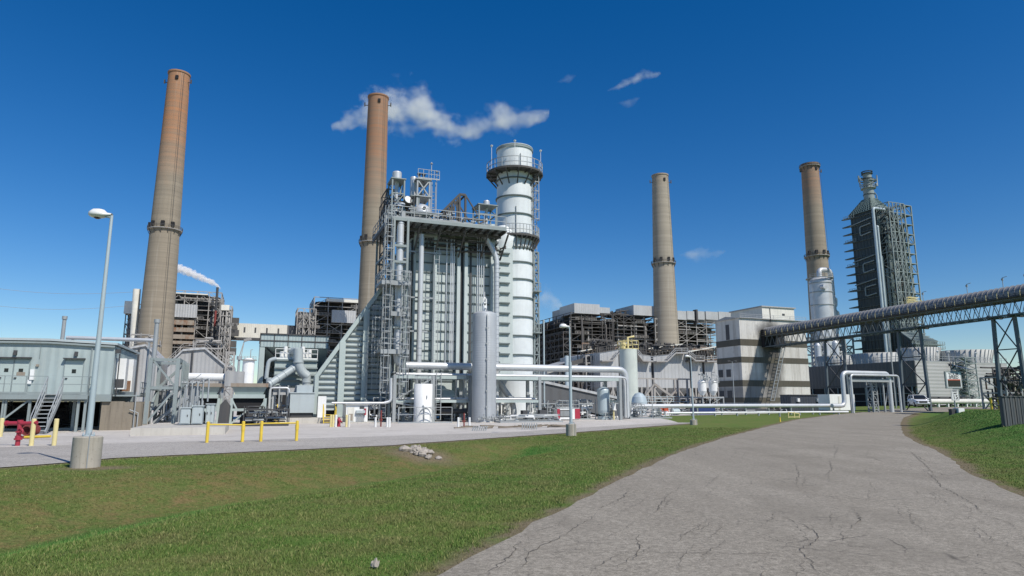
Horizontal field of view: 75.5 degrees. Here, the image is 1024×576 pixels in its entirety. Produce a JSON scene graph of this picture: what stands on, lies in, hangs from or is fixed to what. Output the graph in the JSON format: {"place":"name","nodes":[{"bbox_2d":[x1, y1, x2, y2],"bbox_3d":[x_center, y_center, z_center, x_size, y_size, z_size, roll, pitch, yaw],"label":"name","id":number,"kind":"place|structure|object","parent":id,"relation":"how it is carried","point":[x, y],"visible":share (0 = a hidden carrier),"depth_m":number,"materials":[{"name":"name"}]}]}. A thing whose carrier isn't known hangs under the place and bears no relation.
{"place":"outdoors","nodes":[
{"label":"outdoors","id":0,"kind":"place"},
{"bbox_2d":[128,333,167,409],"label":"pipe","id":1,"kind":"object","parent":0,"point":[141,366],"depth_m":145.28,"materials":[{"name":"metal"}]},
{"bbox_2d":[165,337,225,397],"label":"gabled building","id":2,"kind":"structure","parent":0,"point":[201,359],"depth_m":141.42,"materials":[{"name":"metal"}]},
{"bbox_2d":[215,305,238,363],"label":"boiler house","id":3,"kind":"structure","parent":0,"point":[228,327],"depth_m":324.58,"materials":[{"name":"metal"}]},
{"bbox_2d":[231,323,295,340],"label":"conveyor gallery","id":4,"kind":"object","parent":3,"relation":"attached to","point":[252,331],"visible":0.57,"depth_m":335.43,"materials":[{"name":"metal"}]},
{"bbox_2d":[257,333,328,416],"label":"filter house","id":5,"kind":"structure","parent":0,"point":[290,360],"depth_m":66.03,"materials":[{"name":"metal"}]},
{"bbox_2d":[0,422,687,466],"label":"road","id":6,"kind":"structure","parent":0,"point":[24,456],"depth_m":27.36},
{"bbox_2d":[205,421,298,442],"bbox_3d":[-11.769,6.584,30.085,3.947,1.045,0.166,4,-11,-22],"label":"guard rail","id":7,"kind":"object","parent":6,"relation":"on","point":[242,425],"visible":0.96,"depth_m":30.01,"materials":[{"name":"yellow metal"}]},
{"bbox_2d":[0,406,1023,575],"bbox_3d":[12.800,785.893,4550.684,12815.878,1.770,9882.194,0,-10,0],"label":"ground","id":8,"kind":"structure","parent":0,"point":[756,421],"depth_m":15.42,"materials":[{"name":"green plant"}]},
{"bbox_2d":[69,209,112,467],"bbox_3d":[-12.099,1.472,19.125,1.030,7.797,0.740,0,-10,0],"label":"lamp post","id":9,"kind":"object","parent":8,"relation":"on","point":[86,450],"visible":0.92,"depth_m":18.72,"materials":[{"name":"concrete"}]},
{"bbox_2d":[0,408,771,446],"bbox_3d":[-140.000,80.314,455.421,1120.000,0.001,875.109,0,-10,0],"label":"gravel yard","id":10,"kind":"structure","parent":8,"relation":"on","point":[305,430],"depth_m":40.56,"materials":[{"name":"grey gravel"}]},
{"bbox_2d":[4,420,37,445],"bbox_3d":[-20.433,6.073,27.463,1.310,1.160,0.292,0,-10,0],"label":"fire monitor","id":11,"kind":"object","parent":10,"relation":"on","point":[18,438],"visible":0.98,"depth_m":27.45,"materials":[{"name":"red paint"}]},
{"bbox_2d":[22,425,40,438],"bbox_3d":[-23.986,7.161,32.952,0.520,0.680,0.650,0,-10,0],"label":"hose reel","id":12,"kind":"object","parent":10,"relation":"on","point":[26,429],"visible":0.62,"depth_m":32.93,"materials":[{"name":"red paint"}]},
{"bbox_2d":[29,419,36,445],"bbox_3d":[-19.921,6.045,27.470,0.177,1.218,0.177,0,-10,0],"label":"bollard","id":13,"kind":"object","parent":10,"relation":"on","point":[32,434],"visible":0.94,"depth_m":27.41,"materials":[{"name":"yellow metal"}]},
{"bbox_2d":[51,419,58,445],"bbox_3d":[-18.983,6.046,27.475,0.177,1.218,0.177,0,-10,0],"label":"bollard","id":14,"kind":"object","parent":10,"relation":"on","point":[55,432],"visible":0.93,"depth_m":27.43,"materials":[{"name":"yellow metal"}]},
{"bbox_2d":[0,338,146,433],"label":"control building","id":15,"kind":"structure","parent":10,"relation":"on","point":[45,382],"depth_m":41.73,"materials":[{"name":"blue paint"}]},
{"bbox_2d":[0,357,15,391],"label":"door","id":16,"kind":"structure","parent":15,"relation":"in","point":[6,366],"depth_m":40.59,"materials":[{"name":"green paint"}]},
{"bbox_2d":[10,357,31,391],"bbox_3d":[-30.327,5.388,40.724,0.976,2.260,0.348,4,-10,-21],"label":"door","id":17,"kind":"structure","parent":15,"relation":"in","point":[18,385],"depth_m":40.84,"materials":[{"name":"green paint"}]},
{"bbox_2d":[61,358,85,391],"bbox_3d":[-27.735,5.558,41.715,1.174,2.261,0.348,4,-10,-21],"label":"door","id":18,"kind":"structure","parent":15,"relation":"in","point":[71,368],"depth_m":41.83,"materials":[{"name":"green paint"}]},
{"bbox_2d":[66,336,152,401],"bbox_3d":[-34.841,7.868,56.914,7.198,7.429,0.340,1,-10,-8],"label":"overhead pipe","id":19,"kind":"object","parent":10,"relation":"on","point":[148,340],"visible":0.54,"depth_m":57.43,"materials":[{"name":"metal"}]},
{"bbox_2d":[99,392,150,429],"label":"retaining wall","id":20,"kind":"structure","parent":10,"relation":"on","point":[119,415],"depth_m":42.66,"materials":[{"name":"brown concrete"}]},
{"bbox_2d":[122,301,140,347],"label":"boiler house","id":21,"kind":"structure","parent":10,"relation":"on","point":[127,307],"depth_m":341.79,"materials":[{"name":"metal"}]},
{"bbox_2d":[129,289,140,347],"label":"vent duct","id":22,"kind":"object","parent":10,"relation":"on","point":[135,311],"visible":0.45,"depth_m":301.27,"materials":[{"name":"white metal"}]},
{"bbox_2d":[150,319,160,423],"bbox_3d":[-30.229,6.980,55.623,0.477,8.740,0.477,0,-10,0],"label":"exhaust pipe","id":23,"kind":"object","parent":10,"relation":"on","point":[155,338],"visible":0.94,"depth_m":55.80,"materials":[{"name":"metal"}]},
{"bbox_2d":[136,69,191,361],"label":"chimney","id":24,"kind":"object","parent":10,"relation":"on","point":[158,298],"visible":0.88,"depth_m":305.36,"materials":[{"name":"concrete"}]},
{"bbox_2d":[143,358,201,423],"bbox_3d":[-23.407,7.247,46.227,3.185,4.373,5.320,4,-10,-21],"label":"steel frame","id":25,"kind":"object","parent":10,"relation":"on","point":[168,412],"visible":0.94,"depth_m":44.56,"materials":[{"name":"grey paint"}]},
{"bbox_2d":[130,423,228,435],"bbox_3d":[-19.500,8.404,39.395,4.663,0.420,7.000,4,-10,-21],"label":"concrete pad","id":26,"kind":"object","parent":10,"relation":"on","point":[169,429],"visible":0.93,"depth_m":36.39,"materials":[{"name":"grey concrete"}]},
{"bbox_2d":[180,398,191,423],"bbox_3d":[-19.879,7.493,40.365,0.647,1.586,1.130,4,-10,-21],"label":"electrical cabinet","id":27,"kind":"object","parent":26,"relation":"on","point":[185,414],"visible":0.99,"depth_m":39.89,"materials":[{"name":"grey metal"}]},
{"bbox_2d":[178,378,209,421],"bbox_3d":[-20.558,7.247,42.774,1.728,2.808,0.962,4,-10,-21],"label":"pipe cluster","id":28,"kind":"object","parent":26,"relation":"on","point":[194,391],"visible":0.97,"depth_m":42.61,"materials":[{"name":"metal"}]},
{"bbox_2d":[191,396,204,423],"bbox_3d":[-19.411,7.531,40.913,0.687,1.697,1.430,4,-10,-21],"label":"electrical cabinet","id":29,"kind":"object","parent":26,"relation":"on","point":[198,414],"visible":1,"depth_m":40.28,"materials":[{"name":"grey metal"}]},
{"bbox_2d":[205,403,216,422],"bbox_3d":[-19.240,7.990,42.185,0.564,1.224,1.330,4,-10,-21],"label":"electrical cabinet","id":30,"kind":"object","parent":26,"relation":"on","point":[210,412],"visible":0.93,"depth_m":41.65,"materials":[{"name":"grey metal"}]},
{"bbox_2d":[172,290,224,357],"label":"boiler house","id":31,"kind":"structure","parent":10,"relation":"on","point":[194,317],"depth_m":336.57,"materials":[{"name":"metal"}]},
{"bbox_2d":[190,383,223,423],"bbox_3d":[-24.901,9.471,53.914,2.260,3.250,5.000,4,-10,-21],"label":"air cooler","id":32,"kind":"object","parent":10,"relation":"on","point":[215,389],"visible":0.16,"depth_m":52.12,"materials":[{"name":"green paint"}]},
{"bbox_2d":[184,371,244,401],"bbox_3d":[-27.242,9.916,60.319,4.986,4.549,2.200,4,-10,-21],"label":"white header pipe","id":33,"kind":"object","parent":10,"relation":"on","point":[227,378],"visible":0.5,"depth_m":60.04,"materials":[{"name":"metal"}]},
{"bbox_2d":[212,287,218,353],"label":"smoke pipe","id":34,"kind":"object","parent":10,"relation":"on","point":[216,303],"visible":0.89,"depth_m":334.17,"materials":[{"name":"metal"}]},
{"bbox_2d":[218,399,230,422],"bbox_3d":[-21.477,9.316,49.339,0.800,2.000,1.200,4,-10,-21],"label":"cable hood","id":35,"kind":"object","parent":10,"relation":"on","point":[224,413],"visible":0.71,"depth_m":48.81,"materials":[{"name":"metal"}]},
{"bbox_2d":[223,352,234,402],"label":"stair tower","id":36,"kind":"structure","parent":10,"relation":"on","point":[228,366],"depth_m":127.53,"materials":[{"name":"metal"}]},
{"bbox_2d":[229,383,268,423],"bbox_3d":[-21.511,9.486,54.004,2.761,3.250,5.000,4,-10,-21],"label":"air cooler","id":37,"kind":"object","parent":10,"relation":"on","point":[248,394],"visible":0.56,"depth_m":52.08,"materials":[{"name":"green paint"}]},
{"bbox_2d":[242,349,256,382],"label":"white silo","id":38,"kind":"object","parent":10,"relation":"on","point":[248,366],"visible":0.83,"depth_m":246.84,"materials":[{"name":"paint"}]},
{"bbox_2d":[243,405,289,425],"bbox_3d":[-18.862,9.772,50.777,3.279,1.591,2.400,4,-10,-21],"label":"pipe skid","id":39,"kind":"object","parent":10,"relation":"on","point":[251,417],"visible":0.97,"depth_m":50.12,"materials":[{"name":"metal"}]},
{"bbox_2d":[267,385,296,417],"bbox_3d":[-19.941,10.189,57.934,2.782,3.200,3.139,4,-10,-21],"label":"pipe skid","id":40,"kind":"object","parent":10,"relation":"on","point":[279,391],"visible":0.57,"depth_m":56.69,"materials":[{"name":"metal"}]},
{"bbox_2d":[256,385,344,423],"bbox_3d":[-18.370,10.114,57.592,7.587,3.232,5.540,4,-10,-21],"label":"transformer enclosure","id":41,"kind":"object","parent":10,"relation":"on","point":[301,404],"visible":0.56,"depth_m":56.55,"materials":[{"name":"blue paint"}]},
{"bbox_2d":[295,308,319,334],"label":"boiler house","id":42,"kind":"structure","parent":10,"relation":"on","point":[305,322],"depth_m":339.02,"materials":[{"name":"metal"}]},
{"bbox_2d":[309,297,357,360],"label":"boiler house","id":43,"kind":"structure","parent":10,"relation":"on","point":[336,319],"depth_m":352.26,"materials":[{"name":"metal"}]},
{"bbox_2d":[313,277,387,419],"bbox_3d":[-15.112,5.644,62.856,7.003,13.830,4.580,4,-10,-21],"label":"inlet duct","id":44,"kind":"object","parent":10,"relation":"on","point":[349,370],"visible":0.79,"depth_m":61.78,"materials":[{"name":"grey metal"}]},
{"bbox_2d":[341,404,371,422],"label":"equipment shed","id":45,"kind":"structure","parent":10,"relation":"on","point":[357,413],"depth_m":56.88,"materials":[{"name":"white paint"}]},
{"bbox_2d":[357,92,390,316],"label":"chimney","id":46,"kind":"object","parent":10,"relation":"on","point":[375,174],"visible":0.58,"depth_m":328.66,"materials":[{"name":"concrete"}]},
{"bbox_2d":[366,397,391,421],"bbox_3d":[-12.423,11.114,60.794,2.328,2.348,2.400,4,-10,-21],"label":"pipe skid","id":47,"kind":"object","parent":10,"relation":"on","point":[375,409],"visible":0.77,"depth_m":60.18,"materials":[{"name":"metal"}]},
{"bbox_2d":[398,375,451,422],"bbox_3d":[-7.793,9.730,57.951,4.760,4.110,2.067,4,-10,-21],"label":"white tank","id":48,"kind":"object","parent":10,"relation":"on","point":[423,407],"visible":0.98,"depth_m":57.42,"materials":[{"name":"metal"}]},
{"bbox_2d":[332,372,628,422],"bbox_3d":[-2.119,10.452,63.272,29.747,4.495,3.770,4,-10,-21],"label":"pipe rack","id":49,"kind":"object","parent":10,"relation":"on","point":[460,400],"visible":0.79,"depth_m":62.40,"materials":[{"name":"metal"}]},
{"bbox_2d":[471,292,497,422],"bbox_3d":[-2.488,6.181,60.184,2.293,11.865,2.544,4,-10,-21],"label":"silver tank","id":50,"kind":"object","parent":10,"relation":"on","point":[483,365],"visible":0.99,"depth_m":59.26,"materials":[{"name":"metal"}]},
{"bbox_2d":[372,202,629,421],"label":"heat recovery boiler","id":51,"kind":"object","parent":10,"relation":"on","point":[433,301],"visible":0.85,"depth_m":65.57,"materials":[{"name":"metal"}]},
{"bbox_2d":[387,171,405,216],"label":"silencer","id":52,"kind":"object","parent":51,"relation":"on","point":[397,180],"visible":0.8,"depth_m":66.75,"materials":[{"name":"metal"}]},
{"bbox_2d":[407,176,420,214],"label":"silencer","id":53,"kind":"object","parent":51,"relation":"on","point":[413,184],"visible":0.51,"depth_m":69.56,"materials":[{"name":"metal"}]},
{"bbox_2d":[414,162,439,211],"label":"braced tower","id":54,"kind":"structure","parent":51,"relation":"on","point":[423,182],"depth_m":69.51,"materials":[{"name":"metal"}]},
{"bbox_2d":[397,208,475,223],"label":"deck pipework","id":55,"kind":"object","parent":51,"relation":"on","point":[403,214],"visible":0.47,"depth_m":65.78,"materials":[{"name":"metal"}]},
{"bbox_2d":[379,188,505,272],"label":"rooftop steelwork","id":56,"kind":"object","parent":51,"relation":"on","point":[386,205],"visible":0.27,"depth_m":67.41,"materials":[{"name":"metal"}]},
{"bbox_2d":[437,193,486,223],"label":"hoist frame","id":57,"kind":"object","parent":51,"relation":"on","point":[457,202],"visible":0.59,"depth_m":67.45,"materials":[{"name":"metal"}]},
{"bbox_2d":[472,200,497,225],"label":"silencer","id":58,"kind":"object","parent":51,"relation":"on","point":[486,206],"visible":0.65,"depth_m":70.66,"materials":[{"name":"metal"}]},
{"bbox_2d":[499,381,516,417],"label":"slanting pipe","id":59,"kind":"object","parent":51,"relation":"attached to","point":[504,390],"visible":0.62,"depth_m":66.06,"materials":[{"name":"metal"}]},
{"bbox_2d":[454,424,565,428],"bbox_3d":[0.105,9.559,45.656,8.598,0.247,1.560,3,-10,-15],"label":"curb","id":60,"kind":"object","parent":10,"relation":"on","point":[514,426],"visible":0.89,"depth_m":45.28,"materials":[{"name":"grey concrete"}]},
{"bbox_2d":[486,140,542,417],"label":"exhaust stack","id":61,"kind":"object","parent":10,"relation":"on","point":[514,175],"visible":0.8,"depth_m":73.83,"materials":[{"name":"white paint"}]},
{"bbox_2d":[499,394,537,418],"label":"pipe skid","id":62,"kind":"object","parent":10,"relation":"on","point":[501,412],"visible":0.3,"depth_m":70.97,"materials":[{"name":"metal"}]},
{"bbox_2d":[494,410,562,422],"bbox_3d":[1.370,11.539,59.544,6.012,1.086,2.400,4,-10,-21],"label":"pipe skid","id":63,"kind":"object","parent":10,"relation":"on","point":[524,416],"visible":0.99,"depth_m":58.83,"materials":[{"name":"metal"}]},
{"bbox_2d":[533,251,544,413],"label":"lattice mast","id":64,"kind":"object","parent":10,"relation":"on","point":[537,292],"visible":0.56,"depth_m":74.09,"materials":[{"name":"grey metal"}]},
{"bbox_2d":[533,355,593,406],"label":"service block","id":65,"kind":"structure","parent":10,"relation":"on","point":[582,361],"depth_m":187.10,"materials":[{"name":"metal"}]},
{"bbox_2d":[551,400,579,418],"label":"compressor enclosure","id":66,"kind":"object","parent":10,"relation":"on","point":[562,411],"visible":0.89,"depth_m":65.92,"materials":[{"name":"white paint"}]},
{"bbox_2d":[535,303,612,364],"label":"boiler house","id":67,"kind":"structure","parent":10,"relation":"on","point":[585,322],"depth_m":389.77,"materials":[{"name":"metal"}]},
{"bbox_2d":[533,381,629,416],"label":"enclosed ramp","id":68,"kind":"structure","parent":10,"relation":"on","point":[557,392],"depth_m":79.76,"materials":[{"name":"metal"}]},
{"bbox_2d":[572,399,595,419],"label":"pipe skid","id":69,"kind":"object","parent":10,"relation":"on","point":[585,410],"visible":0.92,"depth_m":68.37,"materials":[{"name":"metal"}]},
{"bbox_2d":[560,339,619,395],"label":"precipitator building","id":70,"kind":"structure","parent":10,"relation":"on","point":[609,356],"depth_m":186.32,"materials":[{"name":"metal"}]},
{"bbox_2d":[597,383,610,419],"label":"blue white tank","id":71,"kind":"object","parent":10,"relation":"on","point":[603,395],"visible":0.99,"depth_m":67.91,"materials":[{"name":"metal"}]},
{"bbox_2d":[600,305,653,353],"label":"boiler house","id":72,"kind":"structure","parent":10,"relation":"on","point":[628,321],"depth_m":399.73,"materials":[{"name":"metal"}]},
{"bbox_2d":[617,335,638,403],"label":"storage silo","id":73,"kind":"object","parent":10,"relation":"on","point":[628,359],"visible":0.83,"depth_m":108.36,"materials":[{"name":"white paint"}]},
{"bbox_2d":[623,402,652,418],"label":"pipe skid","id":74,"kind":"object","parent":10,"relation":"on","point":[634,412],"visible":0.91,"depth_m":71.71,"materials":[{"name":"metal"}]},
{"bbox_2d":[631,392,646,414],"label":"storage tank","id":75,"kind":"object","parent":10,"relation":"on","point":[638,397],"visible":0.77,"depth_m":95.80,"materials":[{"name":"white metal"}]},
{"bbox_2d":[626,344,653,403],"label":"precipitator building","id":76,"kind":"structure","parent":10,"relation":"on","point":[645,360],"depth_m":189.43,"materials":[{"name":"metal"}]},
{"bbox_2d":[648,407,671,418],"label":"pipe skid","id":77,"kind":"object","parent":10,"relation":"on","point":[657,412],"visible":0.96,"depth_m":73.57,"materials":[{"name":"metal"}]},
{"bbox_2d":[638,378,691,408],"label":"support trestle","id":78,"kind":"object","parent":10,"relation":"on","point":[675,398],"visible":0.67,"depth_m":149.59,"materials":[{"name":"metal"}]},
{"bbox_2d":[650,173,683,403],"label":"chimney","id":79,"kind":"object","parent":10,"relation":"on","point":[663,264],"visible":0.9,"depth_m":403.16,"materials":[{"name":"concrete"}]},
{"bbox_2d":[643,342,691,403],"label":"precipitator building","id":80,"kind":"structure","parent":10,"relation":"on","point":[672,363],"depth_m":193.05,"materials":[{"name":"metal"}]},
{"bbox_2d":[656,343,704,403],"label":"precipitator building","id":81,"kind":"structure","parent":10,"relation":"on","point":[697,367],"depth_m":195.66,"materials":[{"name":"metal"}]},
{"bbox_2d":[646,309,730,403],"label":"boiler house","id":82,"kind":"structure","parent":10,"relation":"on","point":[696,333],"depth_m":409.56,"materials":[{"name":"metal"}]},
{"bbox_2d":[670,345,718,403],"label":"precipitator building","id":83,"kind":"structure","parent":10,"relation":"on","point":[709,368],"depth_m":197.65,"materials":[{"name":"metal"}]},
{"bbox_2d":[685,346,716,362],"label":"roof conveyor","id":84,"kind":"object","parent":83,"relation":"on","point":[708,351],"visible":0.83,"depth_m":196.19,"materials":[{"name":"metal"}]},
{"bbox_2d":[691,372,724,411],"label":"dust collectors","id":85,"kind":"object","parent":10,"relation":"on","point":[702,389],"visible":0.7,"depth_m":118.89,"materials":[{"name":"white paint"}]},
{"bbox_2d":[719,408,786,411],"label":"pipe skid","id":86,"kind":"object","parent":10,"relation":"on","point":[750,409],"visible":0.73,"depth_m":107.08,"materials":[{"name":"metal"}]},
{"bbox_2d":[780,394,827,410],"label":"dark container","id":87,"kind":"object","parent":10,"relation":"on","point":[798,399],"visible":0.7,"depth_m":117.48,"materials":[{"name":"metal"}]},
{"bbox_2d":[799,162,829,336],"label":"chimney","id":88,"kind":"object","parent":10,"relation":"on","point":[817,256],"visible":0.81,"depth_m":408.80,"materials":[{"name":"concrete"}]},
{"bbox_2d":[814,341,838,365],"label":"twin drum","id":89,"kind":"object","parent":10,"relation":"on","point":[817,348],"visible":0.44,"depth_m":240.43,"materials":[{"name":"metal"}]},
{"bbox_2d":[806,267,854,366],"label":"scrubber vessel","id":90,"kind":"object","parent":10,"relation":"on","point":[823,302],"visible":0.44,"depth_m":259.46,"materials":[{"name":"metal"}]},
{"bbox_2d":[841,170,924,352],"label":"absorber tower","id":91,"kind":"structure","parent":10,"relation":"on","point":[884,274],"depth_m":256.33,"materials":[{"name":"grey metal"}]},
{"bbox_2d":[761,274,1023,410],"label":"conveyor bridge","id":92,"kind":"structure","parent":10,"relation":"on","point":[1003,295],"depth_m":109.87,"materials":[{"name":"metal"}]},
{"bbox_2d":[808,347,1006,406],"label":"industrial building","id":93,"kind":"structure","parent":10,"relation":"on","point":[938,360],"depth_m":177.05,"materials":[{"name":"grey metal"}]},
{"bbox_2d":[887,330,945,351],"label":"building","id":94,"kind":"structure","parent":10,"relation":"on","point":[928,342],"depth_m":244.77,"materials":[{"name":"grey metal"}]},
{"bbox_2d":[399,445,433,453],"bbox_3d":[-3.737,6.332,25.879,1.388,0.407,0.763,2,-10,-9],"label":"rock pile","id":95,"kind":"object","parent":8,"relation":"on","point":[412,448],"visible":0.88,"depth_m":25.61,"materials":[{"name":"grey stone"}]},
{"bbox_2d":[559,324,575,435],"bbox_3d":[3.048,5.124,36.147,0.856,6.381,0.565,0,-10,0],"label":"lamp post","id":96,"kind":"object","parent":8,"relation":"on","point":[570,428],"visible":0.9,"depth_m":35.92,"materials":[{"name":"metal"}]},
{"bbox_2d":[631,404,844,414],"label":"ground pipe","id":97,"kind":"object","parent":8,"relation":"on","point":[722,406],"visible":0.85,"depth_m":92.35,"materials":[{"name":"metal"}]},
{"bbox_2d":[662,411,848,416],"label":"ground pipe","id":98,"kind":"object","parent":8,"relation":"on","point":[758,412],"visible":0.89,"depth_m":88.10,"materials":[{"name":"white metal"}]},
{"bbox_2d":[818,394,855,410],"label":"white trailer","id":99,"kind":"object","parent":8,"relation":"on","point":[829,398],"visible":0.61,"depth_m":111.33,"materials":[{"name":"paint"}]},
{"bbox_2d":[830,370,902,412],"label":"pipe portal","id":100,"kind":"object","parent":8,"relation":"on","point":[889,381],"visible":0.94,"depth_m":101.74,"materials":[{"name":"metal"}]},
{"bbox_2d":[916,396,995,406],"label":"basin pipe","id":101,"kind":"object","parent":8,"relation":"on","point":[947,401],"visible":0.65,"depth_m":137.29,"materials":[{"name":"white metal"}]},
{"bbox_2d":[944,362,968,414],"bbox_3d":[32.815,7.433,48.711,1.800,3.910,0.800,1,-10,-7],"label":"speed sign","id":102,"kind":"object","parent":8,"relation":"on","point":[953,381],"visible":0.98,"depth_m":48.67,"materials":[{"name":"metal"}]},
{"bbox_2d":[979,362,1023,408],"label":"distant pump rack","id":103,"kind":"object","parent":8,"relation":"on","point":[1010,385],"visible":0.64,"depth_m":110.87,"materials":[{"name":"metal"}]},
{"bbox_2d":[997,396,1023,426],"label":"sheet pile wall","id":104,"kind":"structure","parent":8,"relation":"on","point":[1011,410],"depth_m":30.49,"materials":[{"name":"grey metal"}]},
{"bbox_2d":[0,0,1023,393],"label":"sky","id":105,"kind":"structure","parent":0,"point":[726,99],"materials":[{"name":"blue"}]},
{"bbox_2d":[437,407,1023,575],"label":"road","id":106,"kind":"structure","parent":0,"point":[871,493],"depth_m":10.28,"materials":[{"name":"grey asphalt"}]},
{"bbox_2d":[907,395,929,406],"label":"parked car","id":107,"kind":"object","parent":106,"relation":"on","point":[915,400],"visible":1,"depth_m":93.66,"materials":[{"name":"white paint"}]},
{"bbox_2d":[714,306,810,408],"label":"transfer house","id":108,"kind":"structure","parent":0,"point":[762,374],"depth_m":142.48,"materials":[{"name":"metal"}]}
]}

